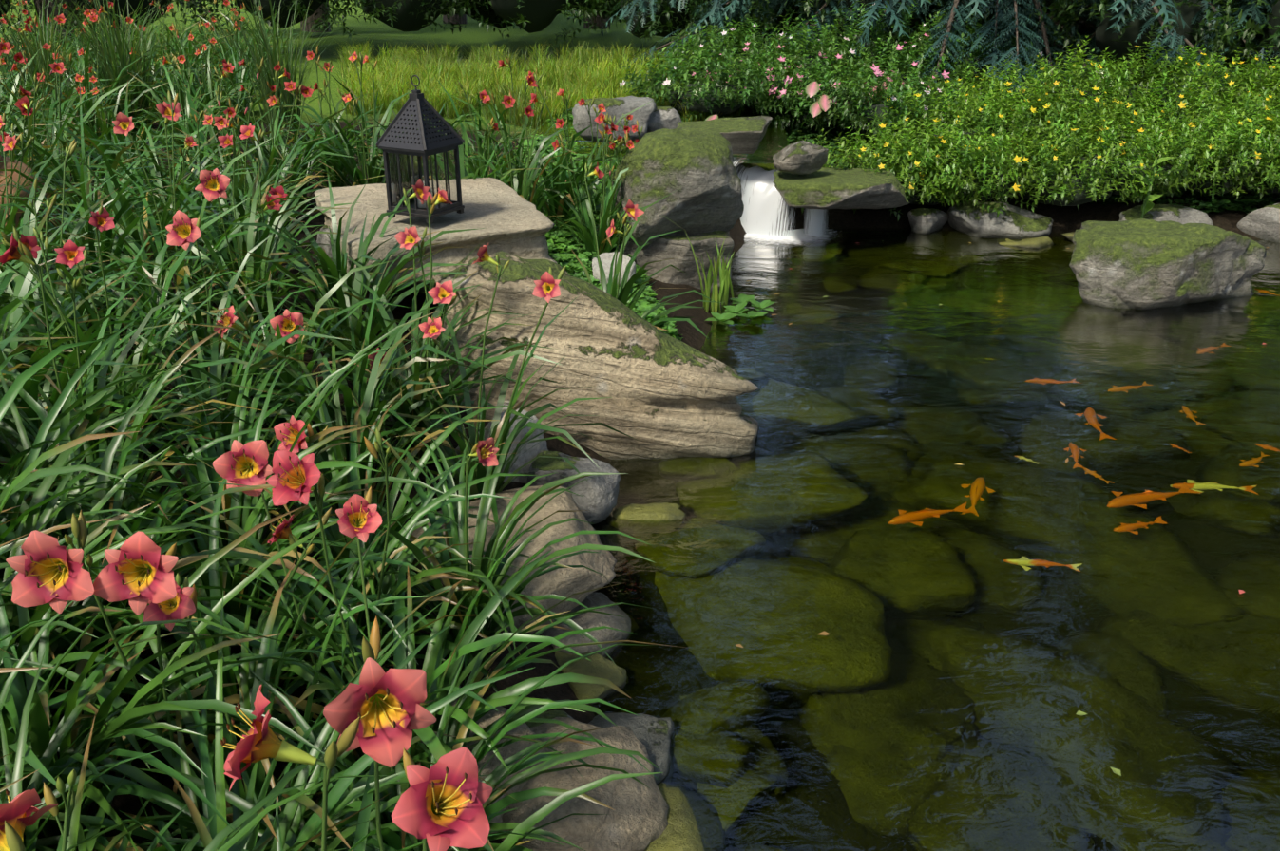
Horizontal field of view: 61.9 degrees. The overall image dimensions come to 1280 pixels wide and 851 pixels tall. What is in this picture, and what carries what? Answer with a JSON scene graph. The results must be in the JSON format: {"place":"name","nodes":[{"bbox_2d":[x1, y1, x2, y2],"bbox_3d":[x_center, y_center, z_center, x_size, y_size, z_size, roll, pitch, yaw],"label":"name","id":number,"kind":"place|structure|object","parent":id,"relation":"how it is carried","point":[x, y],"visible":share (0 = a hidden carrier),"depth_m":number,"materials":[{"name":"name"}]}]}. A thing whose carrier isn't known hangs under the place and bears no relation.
{"place":"outdoors","nodes":[
{"label":"outdoors","id":0,"kind":"place"},
{"bbox_2d":[0,0,1279,850],"bbox_3d":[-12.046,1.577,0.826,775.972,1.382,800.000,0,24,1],"label":"terrain","id":1,"kind":"structure","parent":0,"point":[516,40],"depth_m":7.18,"materials":[{"name":"green plant"}]},
{"bbox_2d":[0,154,66,260],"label":"hare statue","id":2,"kind":"object","parent":1,"relation":"on","point":[15,176],"visible":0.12,"depth_m":4.54,"materials":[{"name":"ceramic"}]},
{"bbox_2d":[33,0,84,47],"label":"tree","id":3,"kind":"object","parent":1,"relation":"on","point":[38,4],"depth_m":11.60,"materials":[{"name":"green plant"}]},
{"bbox_2d":[0,0,357,141],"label":"fountain grass clumps","id":4,"kind":"object","parent":1,"relation":"on","point":[124,57],"visible":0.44,"depth_m":7.11,"materials":[{"name":"green grass blades"}]},
{"bbox_2d":[300,0,330,32],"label":"tree","id":5,"kind":"object","parent":1,"relation":"on","point":[320,12],"visible":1,"depth_m":15.80,"materials":[{"name":"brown plant"}]},
{"bbox_2d":[316,225,332,269],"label":"rock","id":6,"kind":"object","parent":1,"relation":"on","point":[325,240],"visible":0.02,"depth_m":4.63,"materials":[{"name":"grey stone"}]},
{"bbox_2d":[0,0,681,255],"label":"daylilies","id":7,"kind":"object","parent":1,"relation":"on","point":[182,72],"visible":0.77,"depth_m":5.67,"materials":[{"name":"green plant"}]},
{"bbox_2d":[0,168,684,850],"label":"daylily plants","id":8,"kind":"object","parent":1,"relation":"on","point":[95,581],"visible":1,"depth_m":1.90,"materials":[{"name":"green plant"}]},
{"bbox_2d":[0,89,723,528],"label":"daylily plants","id":9,"kind":"object","parent":1,"relation":"on","point":[89,293],"visible":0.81,"depth_m":3.25,"materials":[{"name":"green plant"}]},
{"bbox_2d":[378,283,436,292],"bbox_3d":[-0.899,-0.728,4.788,0.728,0.369,0.466,-7,25,-16],"label":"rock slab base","id":10,"kind":"object","parent":1,"relation":"on","point":[408,288],"visible":0.02,"depth_m":4.58,"materials":[{"name":"stone"}]},
{"bbox_2d":[314,177,556,286],"bbox_3d":[-0.903,-0.844,4.574,0.878,0.217,1.046,-9,26,-20],"label":"rock","id":11,"kind":"object","parent":10,"relation":"on","point":[510,219],"visible":0.56,"depth_m":4.28,"materials":[{"name":"beige stone"}]},
{"bbox_2d":[375,75,464,223],"bbox_3d":[-0.855,-1.087,4.160,0.249,0.536,0.249,12,27,26],"label":"lantern","id":12,"kind":"object","parent":11,"relation":"on","point":[405,151],"visible":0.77,"depth_m":4.14,"materials":[{"name":"metal"}]},
{"bbox_2d":[315,675,546,834],"bbox_3d":[-0.454,0.746,2.228,0.500,0.306,0.445,-19,30,-35],"label":"shore rock","id":13,"kind":"object","parent":1,"relation":"on","point":[488,718],"visible":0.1,"depth_m":2.17,"materials":[{"name":"grey stone"}]},
{"bbox_2d":[442,13,467,23],"bbox_3d":[-4.532,-14.648,16.462,10.244,15.791,13.888,0,24,1],"label":"tree","id":14,"kind":"object","parent":1,"relation":"on","point":[461,20],"visible":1,"depth_m":19.06,"materials":[{"name":"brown plant"}]},
{"bbox_2d":[455,408,547,483],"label":"rock","id":15,"kind":"object","parent":1,"relation":"on","point":[527,456],"visible":0.25,"depth_m":3.48,"materials":[{"name":"grey stone"}]},
{"bbox_2d":[326,37,755,129],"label":"tall grass","id":16,"kind":"structure","parent":1,"relation":"on","point":[394,73],"depth_m":9.72,"materials":[{"name":"green grass blades"}]},
{"bbox_2d":[524,710,573,727],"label":"step rock","id":17,"kind":"object","parent":1,"relation":"on","point":[550,715],"visible":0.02,"depth_m":2.46,"materials":[{"name":"grey stone"}]},
{"bbox_2d":[526,450,620,524],"bbox_3d":[-0.227,0.201,3.511,0.316,0.214,0.240,9,25,19],"label":"grey rock","id":18,"kind":"object","parent":1,"relation":"on","point":[598,505],"visible":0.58,"depth_m":3.42,"materials":[{"name":"grey stone"}]},
{"bbox_2d":[408,250,759,459],"bbox_3d":[-0.179,-0.222,4.023,1.335,0.710,0.619,10,13,1],"label":"boulder","id":19,"kind":"object","parent":1,"relation":"on","point":[672,397],"visible":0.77,"depth_m":3.79,"materials":[{"name":"beige stone"}]},
{"bbox_2d":[501,717,668,850],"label":"shore rock","id":20,"kind":"object","parent":1,"relation":"on","point":[636,820],"visible":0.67,"depth_m":2.20,"materials":[{"name":"grey stone"}]},
{"bbox_2d":[541,592,630,658],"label":"step rock","id":21,"kind":"object","parent":1,"relation":"on","point":[586,620],"visible":0.44,"depth_m":2.86,"materials":[{"name":"grey stone"}]},
{"bbox_2d":[554,651,626,705],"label":"shore rock","id":22,"kind":"object","parent":1,"relation":"on","point":[598,665],"visible":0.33,"depth_m":2.69,"materials":[{"name":"stone"}]},
{"bbox_2d":[583,11,610,29],"bbox_3d":[-1.296,-11.996,13.903,8.142,12.841,10.179,0,24,1],"label":"tree","id":23,"kind":"object","parent":1,"relation":"on","point":[600,20],"visible":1,"depth_m":16.24,"materials":[{"name":"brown plant"}]},
{"bbox_2d":[592,251,635,285],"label":"rock","id":24,"kind":"object","parent":1,"relation":"on","point":[606,258],"visible":0.38,"depth_m":5.20,"materials":[{"name":"grey stone"}]},
{"bbox_2d":[588,712,674,783],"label":"step rock","id":25,"kind":"object","parent":1,"relation":"on","point":[653,735],"visible":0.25,"depth_m":2.51,"materials":[{"name":"grey stone"}]},
{"bbox_2d":[0,0,1279,82],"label":"trees","id":26,"kind":"object","parent":1,"relation":"on","point":[1229,31],"visible":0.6,"depth_m":10.95,"materials":[{"name":"green plant"}]},
{"bbox_2d":[0,0,11,17],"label":"hedge","id":27,"kind":"object","parent":26,"relation":"on","point":[3,9],"visible":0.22,"depth_m":11.64,"materials":[{"name":"green plant"}]},
{"bbox_2d":[75,0,171,34],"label":"hedge","id":28,"kind":"object","parent":26,"relation":"on","point":[134,4],"visible":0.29,"depth_m":11.88,"materials":[{"name":"green plant"}]},
{"bbox_2d":[235,0,321,28],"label":"hedge","id":29,"kind":"object","parent":26,"relation":"on","point":[315,6],"visible":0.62,"depth_m":12.46,"materials":[{"name":"green plant"}]},
{"bbox_2d":[363,0,448,31],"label":"hedge","id":30,"kind":"object","parent":26,"relation":"on","point":[407,20],"visible":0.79,"depth_m":12.59,"materials":[{"name":"green plant"}]},
{"bbox_2d":[439,0,482,15],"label":"foliage","id":31,"kind":"object","parent":26,"relation":"on","point":[462,4],"visible":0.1,"depth_m":12.74,"materials":[{"name":"green plant"}]},
{"bbox_2d":[464,0,512,28],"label":"foliage","id":32,"kind":"object","parent":26,"relation":"on","point":[490,16],"visible":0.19,"depth_m":13.46,"materials":[{"name":"green plant"}]},
{"bbox_2d":[490,0,576,33],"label":"hedge","id":33,"kind":"object","parent":26,"relation":"on","point":[540,15],"visible":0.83,"depth_m":12.40,"materials":[{"name":"green plant"}]},
{"bbox_2d":[573,0,621,18],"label":"foliage","id":34,"kind":"object","parent":26,"relation":"on","point":[604,12],"visible":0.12,"depth_m":13.68,"materials":[{"name":"green plant"}]},
{"bbox_2d":[10,68,1273,484],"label":"plants","id":35,"kind":"object","parent":1,"relation":"on","point":[818,106],"visible":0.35,"depth_m":5.50,"materials":[{"name":"green plant"}]},
{"bbox_2d":[611,502,685,520],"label":"rock","id":36,"kind":"object","parent":1,"relation":"on","point":[661,511],"visible":0.44,"depth_m":3.51,"materials":[{"name":"green stone"}]},
{"bbox_2d":[535,119,787,163],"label":"stream water","id":37,"kind":"structure","parent":1,"relation":"on","point":[773,142],"depth_m":7.59,"materials":[{"name":"green liquid"}]},
{"bbox_2d":[572,95,655,142],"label":"boulder","id":38,"kind":"object","parent":37,"relation":"on","point":[618,107],"visible":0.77,"depth_m":7.29,"materials":[{"name":"grey stone"}]},
{"bbox_2d":[647,106,681,133],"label":"waterfall rock","id":39,"kind":"object","parent":37,"relation":"on","point":[665,117],"visible":0.29,"depth_m":7.47,"materials":[{"name":"grey stone"}]},
{"bbox_2d":[644,783,704,850],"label":"rock bed","id":40,"kind":"object","parent":1,"relation":"on","point":[680,832],"visible":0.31,"depth_m":2.24,"materials":[{"name":"green stone"}]},
{"bbox_2d":[618,230,734,293],"bbox_3d":[0.193,-0.837,5.824,0.630,0.506,0.608,2,24,5],"label":"rock","id":41,"kind":"object","parent":1,"relation":"on","point":[669,247],"visible":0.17,"depth_m":5.60,"materials":[{"name":"grey stone"}]},
{"bbox_2d":[611,128,744,248],"bbox_3d":[0.198,-1.251,5.672,0.687,0.632,0.628,-4,24,-9],"label":"boulder","id":42,"kind":"object","parent":1,"relation":"on","point":[695,170],"visible":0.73,"depth_m":5.43,"materials":[{"name":"grey stone"}]},
{"bbox_2d":[676,115,772,153],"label":"flat rock","id":43,"kind":"object","parent":42,"relation":"on","point":[743,135],"visible":0.65,"depth_m":6.75,"materials":[{"name":"stone"}]},
{"bbox_2d":[664,83,743,116],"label":"shrub","id":44,"kind":"object","parent":1,"relation":"on","point":[716,109],"visible":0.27,"depth_m":8.52,"materials":[{"name":"green plant"}]},
{"bbox_2d":[682,0,762,31],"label":"foliage","id":45,"kind":"object","parent":1,"relation":"on","point":[693,4],"visible":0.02,"depth_m":12.03,"materials":[{"name":"green plant"}]},
{"bbox_2d":[693,56,764,80],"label":"shrub","id":46,"kind":"object","parent":1,"relation":"on","point":[722,66],"depth_m":9.55,"materials":[{"name":"green plant"}]},
{"bbox_2d":[732,155,748,166],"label":"waterfall","id":47,"kind":"structure","parent":1,"relation":"on","point":[735,159],"depth_m":6.89,"materials":[{"name":"white liquid"}]},
{"bbox_2d":[733,163,775,171],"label":"water","id":48,"kind":"structure","parent":1,"relation":"on","point":[767,166],"depth_m":7.33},
{"bbox_2d":[741,83,808,114],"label":"shrub","id":49,"kind":"object","parent":1,"relation":"on","point":[751,110],"visible":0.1,"depth_m":8.98,"materials":[{"name":"green plant"}]},
{"bbox_2d":[759,0,817,38],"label":"hedge","id":50,"kind":"object","parent":1,"relation":"on","point":[794,15],"visible":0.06,"depth_m":12.01,"materials":[{"name":"green plant"}]},
{"bbox_2d":[783,56,839,89],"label":"shrub","id":51,"kind":"object","parent":1,"relation":"on","point":[809,65],"visible":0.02,"depth_m":9.55,"materials":[{"name":"green plant"}]},
{"bbox_2d":[789,95,866,126],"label":"shrub","id":52,"kind":"object","parent":1,"relation":"on","point":[803,116],"visible":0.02,"depth_m":8.66,"materials":[{"name":"green plant"}]},
{"bbox_2d":[772,167,910,210],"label":"stone slab","id":53,"kind":"structure","parent":1,"relation":"on","point":[838,188],"depth_m":6.47,"materials":[{"name":"green stone"}]},
{"bbox_2d":[772,140,828,174],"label":"fallen rock","id":54,"kind":"object","parent":53,"relation":"on","point":[801,157],"visible":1,"depth_m":6.48,"materials":[{"name":"stone"}]},
{"bbox_2d":[848,38,910,75],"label":"shrub","id":55,"kind":"object","parent":1,"relation":"on","point":[866,45],"visible":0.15,"depth_m":9.81,"materials":[{"name":"green plant"}]},
{"bbox_2d":[840,103,925,136],"bbox_3d":[1.934,-2.405,8.415,0.660,0.282,0.658,0,24,1],"label":"shrub","id":56,"kind":"object","parent":1,"relation":"on","point":[878,112],"visible":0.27,"depth_m":8.22,"materials":[{"name":"green plant"}]},
{"bbox_2d":[494,108,1279,341],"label":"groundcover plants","id":57,"kind":"object","parent":1,"relation":"on","point":[562,244],"visible":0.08,"depth_m":6.96,"materials":[{"name":"green plant"}]},
{"bbox_2d":[875,168,919,202],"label":"shrub","id":58,"kind":"object","parent":1,"relation":"on","point":[914,198],"visible":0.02,"depth_m":7.04,"materials":[{"name":"green plant"}]},
{"bbox_2d":[888,75,928,109],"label":"shrub","id":59,"kind":"object","parent":1,"relation":"on","point":[903,79],"visible":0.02,"depth_m":9.28,"materials":[{"name":"green plant"}]},
{"bbox_2d":[895,166,950,205],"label":"shrub","id":60,"kind":"object","parent":1,"relation":"on","point":[928,203],"visible":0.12,"depth_m":7.12,"materials":[{"name":"green plant"}]},
{"bbox_2d":[907,208,948,234],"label":"rock","id":61,"kind":"object","parent":1,"relation":"on","point":[925,220],"visible":0.94,"depth_m":7.01,"materials":[{"name":"grey stone"}]},
{"bbox_2d":[604,0,1279,129],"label":"conifer tree","id":62,"kind":"object","parent":1,"relation":"on","point":[1008,10],"visible":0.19,"depth_m":9.48,"materials":[{"name":"green plant"}]},
{"bbox_2d":[619,0,1279,220],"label":"bank shrub","id":63,"kind":"object","parent":1,"relation":"on","point":[1184,143],"visible":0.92,"depth_m":7.87,"materials":[{"name":"green plant"}]},
{"bbox_2d":[921,50,991,98],"bbox_3d":[2.903,-3.203,9.807,0.743,0.489,0.758,0,24,1],"label":"shrub","id":64,"kind":"object","parent":63,"relation":"on","point":[975,60],"visible":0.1,"depth_m":9.53,"materials":[{"name":"green plant"}]},
{"bbox_2d":[915,129,995,165],"bbox_3d":[2.302,-2.038,7.789,0.648,0.254,0.628,0,24,1],"label":"shrub","id":65,"kind":"object","parent":1,"relation":"on","point":[967,133],"visible":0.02,"depth_m":7.63,"materials":[{"name":"green plant"}]},
{"bbox_2d":[943,164,1013,201],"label":"shrub","id":66,"kind":"object","parent":1,"relation":"on","point":[983,198],"visible":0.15,"depth_m":7.05,"materials":[{"name":"green plant"}]},
{"bbox_2d":[988,121,1061,147],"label":"shrub","id":67,"kind":"object","parent":1,"relation":"on","point":[1007,127],"visible":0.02,"depth_m":7.84,"materials":[{"name":"green plant"}]},
{"bbox_2d":[999,235,1053,248],"bbox_3d":[2.431,-1.115,6.846,0.391,0.170,0.279,5,23,39],"label":"rock bed","id":68,"kind":"object","parent":1,"relation":"on","point":[1037,242],"visible":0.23,"depth_m":6.72,"materials":[{"name":"green stone"}]},
{"bbox_2d":[1015,168,1112,206],"bbox_3d":[2.836,-1.603,7.145,0.632,0.243,0.588,-13,27,-26],"label":"shrub","id":69,"kind":"object","parent":1,"relation":"on","point":[1080,199],"visible":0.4,"depth_m":6.95,"materials":[{"name":"green plant"}]},
{"bbox_2d":[1061,231,1074,242],"bbox_3d":[2.956,-1.171,6.893,0.496,0.135,0.253,-4,19,-23],"label":"rock bed","id":70,"kind":"object","parent":1,"relation":"on","point":[1068,236],"visible":0.06,"depth_m":6.81,"materials":[{"name":"green stone"}]},
{"bbox_2d":[1041,86,1105,132],"bbox_3d":[3.457,-2.535,8.612,0.595,0.385,0.525,0,24,1],"label":"shrub","id":71,"kind":"object","parent":1,"relation":"on","point":[1083,98],"visible":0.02,"depth_m":8.46,"materials":[{"name":"green plant"}]},
{"bbox_2d":[1062,126,1127,157],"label":"shrub","id":72,"kind":"object","parent":1,"relation":"on","point":[1101,137],"depth_m":7.82,"materials":[{"name":"green plant"}]},
{"bbox_2d":[1070,154,1162,195],"bbox_3d":[3.191,-1.711,7.247,0.636,0.233,0.587,0,24,1],"label":"shrub","id":73,"kind":"object","parent":1,"relation":"on","point":[1115,192],"visible":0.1,"depth_m":7.03,"materials":[{"name":"green plant"}]},
{"bbox_2d":[1099,84,1179,123],"bbox_3d":[4.018,-2.579,8.678,0.729,0.386,0.615,0,24,1],"label":"shrub","id":74,"kind":"object","parent":1,"relation":"on","point":[1138,105],"visible":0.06,"depth_m":8.46,"materials":[{"name":"green plant"}]},
{"bbox_2d":[1095,0,1205,78],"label":"hedge","id":75,"kind":"object","parent":1,"relation":"on","point":[1104,38],"visible":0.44,"depth_m":9.46,"materials":[{"name":"green plant"}]},
{"bbox_2d":[1022,0,1279,86],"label":"shrub","id":76,"kind":"object","parent":1,"relation":"on","point":[1251,8],"visible":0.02,"depth_m":10.17,"materials":[{"name":"green plant"}]},
{"bbox_2d":[1128,119,1188,151],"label":"shrub","id":77,"kind":"object","parent":1,"relation":"on","point":[1150,123],"visible":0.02,"depth_m":8.07,"materials":[{"name":"green plant"}]},
{"bbox_2d":[1118,204,1212,225],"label":"rock","id":78,"kind":"object","parent":1,"relation":"on","point":[1182,215],"visible":0.35,"depth_m":6.87,"materials":[{"name":"grey stone"}]},
{"bbox_2d":[1161,156,1249,194],"bbox_3d":[3.859,-1.720,7.255,0.649,0.244,0.596,0,24,1],"label":"shrub","id":79,"kind":"object","parent":1,"relation":"on","point":[1207,184],"visible":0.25,"depth_m":7.05,"materials":[{"name":"green plant"}]},
{"bbox_2d":[1177,84,1241,120],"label":"shrub","id":80,"kind":"object","parent":1,"relation":"on","point":[1213,95],"depth_m":8.62,"materials":[{"name":"green plant"}]},
{"bbox_2d":[1222,152,1254,191],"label":"shrub","id":81,"kind":"object","parent":1,"relation":"on","point":[1250,163],"depth_m":7.19,"materials":[{"name":"green plant"}]},
{"bbox_2d":[1236,202,1279,242],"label":"rock","id":82,"kind":"object","parent":1,"relation":"on","point":[1263,223],"visible":0.77,"depth_m":6.83,"materials":[{"name":"grey stone"}]},
{"bbox_2d":[1244,157,1279,194],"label":"shrub","id":83,"kind":"object","parent":1,"relation":"on","point":[1275,191],"visible":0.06,"depth_m":7.01,"materials":[{"name":"green plant"}]},
{"bbox_2d":[1253,0,1279,76],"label":"hedge","id":84,"kind":"object","parent":1,"relation":"on","point":[1272,22],"visible":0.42,"depth_m":9.22,"materials":[{"name":"green plant"}]},
{"bbox_2d":[616,0,693,38],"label":"hedge","id":85,"kind":"object","parent":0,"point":[663,21],"visible":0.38,"depth_m":12.32,"materials":[{"name":"green plant"}]},
{"bbox_2d":[815,0,920,57],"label":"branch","id":86,"kind":"object","parent":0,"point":[850,4],"visible":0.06,"depth_m":10.39,"materials":[{"name":"green plant"}]},
{"bbox_2d":[591,228,1279,850],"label":"pond water","id":87,"kind":"structure","parent":0,"point":[1003,604],"depth_m":3.22,"materials":[{"name":"green liquid"}]},
{"bbox_2d":[408,485,616,634],"bbox_3d":[-0.357,0.404,3.043,0.585,0.257,0.612,-13,27,-27],"label":"rock","id":88,"kind":"object","parent":87,"relation":"in","point":[566,582],"visible":0.48,"depth_m":2.94,"materials":[{"name":"grey stone"}]},
{"bbox_2d":[743,227,841,246],"bbox_3d":[0.931,-1.270,7.021,1.240,0.001,0.840,0,24,1],"label":"waterfall foam","id":89,"kind":"object","parent":87,"relation":"on","point":[798,237],"visible":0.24,"depth_m":6.89,"materials":[{"name":"white"}]},
{"bbox_2d":[733,163,796,236],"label":"waterfall","id":90,"kind":"structure","parent":89,"relation":"on","point":[762,212],"depth_m":6.96,"materials":[{"name":"white liquid"}]},
{"bbox_2d":[803,209,829,236],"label":"waterfall","id":91,"kind":"structure","parent":89,"relation":"on","point":[816,225],"depth_m":6.93,"materials":[{"name":"white liquid"}]},
{"bbox_2d":[946,201,1053,239],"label":"rock","id":92,"kind":"object","parent":87,"relation":"in","point":[1013,222],"visible":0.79,"depth_m":6.91,"materials":[{"name":"grey stone"}]},
{"bbox_2d":[735,235,1275,776],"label":"floating leaves","id":93,"kind":"object","parent":87,"relation":"on","point":[1116,772],"visible":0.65,"depth_m":2.90,"materials":[{"name":"plant"}]},
{"bbox_2d":[1069,218,1266,309],"bbox_3d":[2.812,-0.819,5.723,1.066,0.530,0.624,3,24,6],"label":"island rock","id":94,"kind":"object","parent":87,"relation":"in","point":[1141,264],"visible":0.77,"depth_m":5.53,"materials":[{"name":"grey stone"}]}
]}

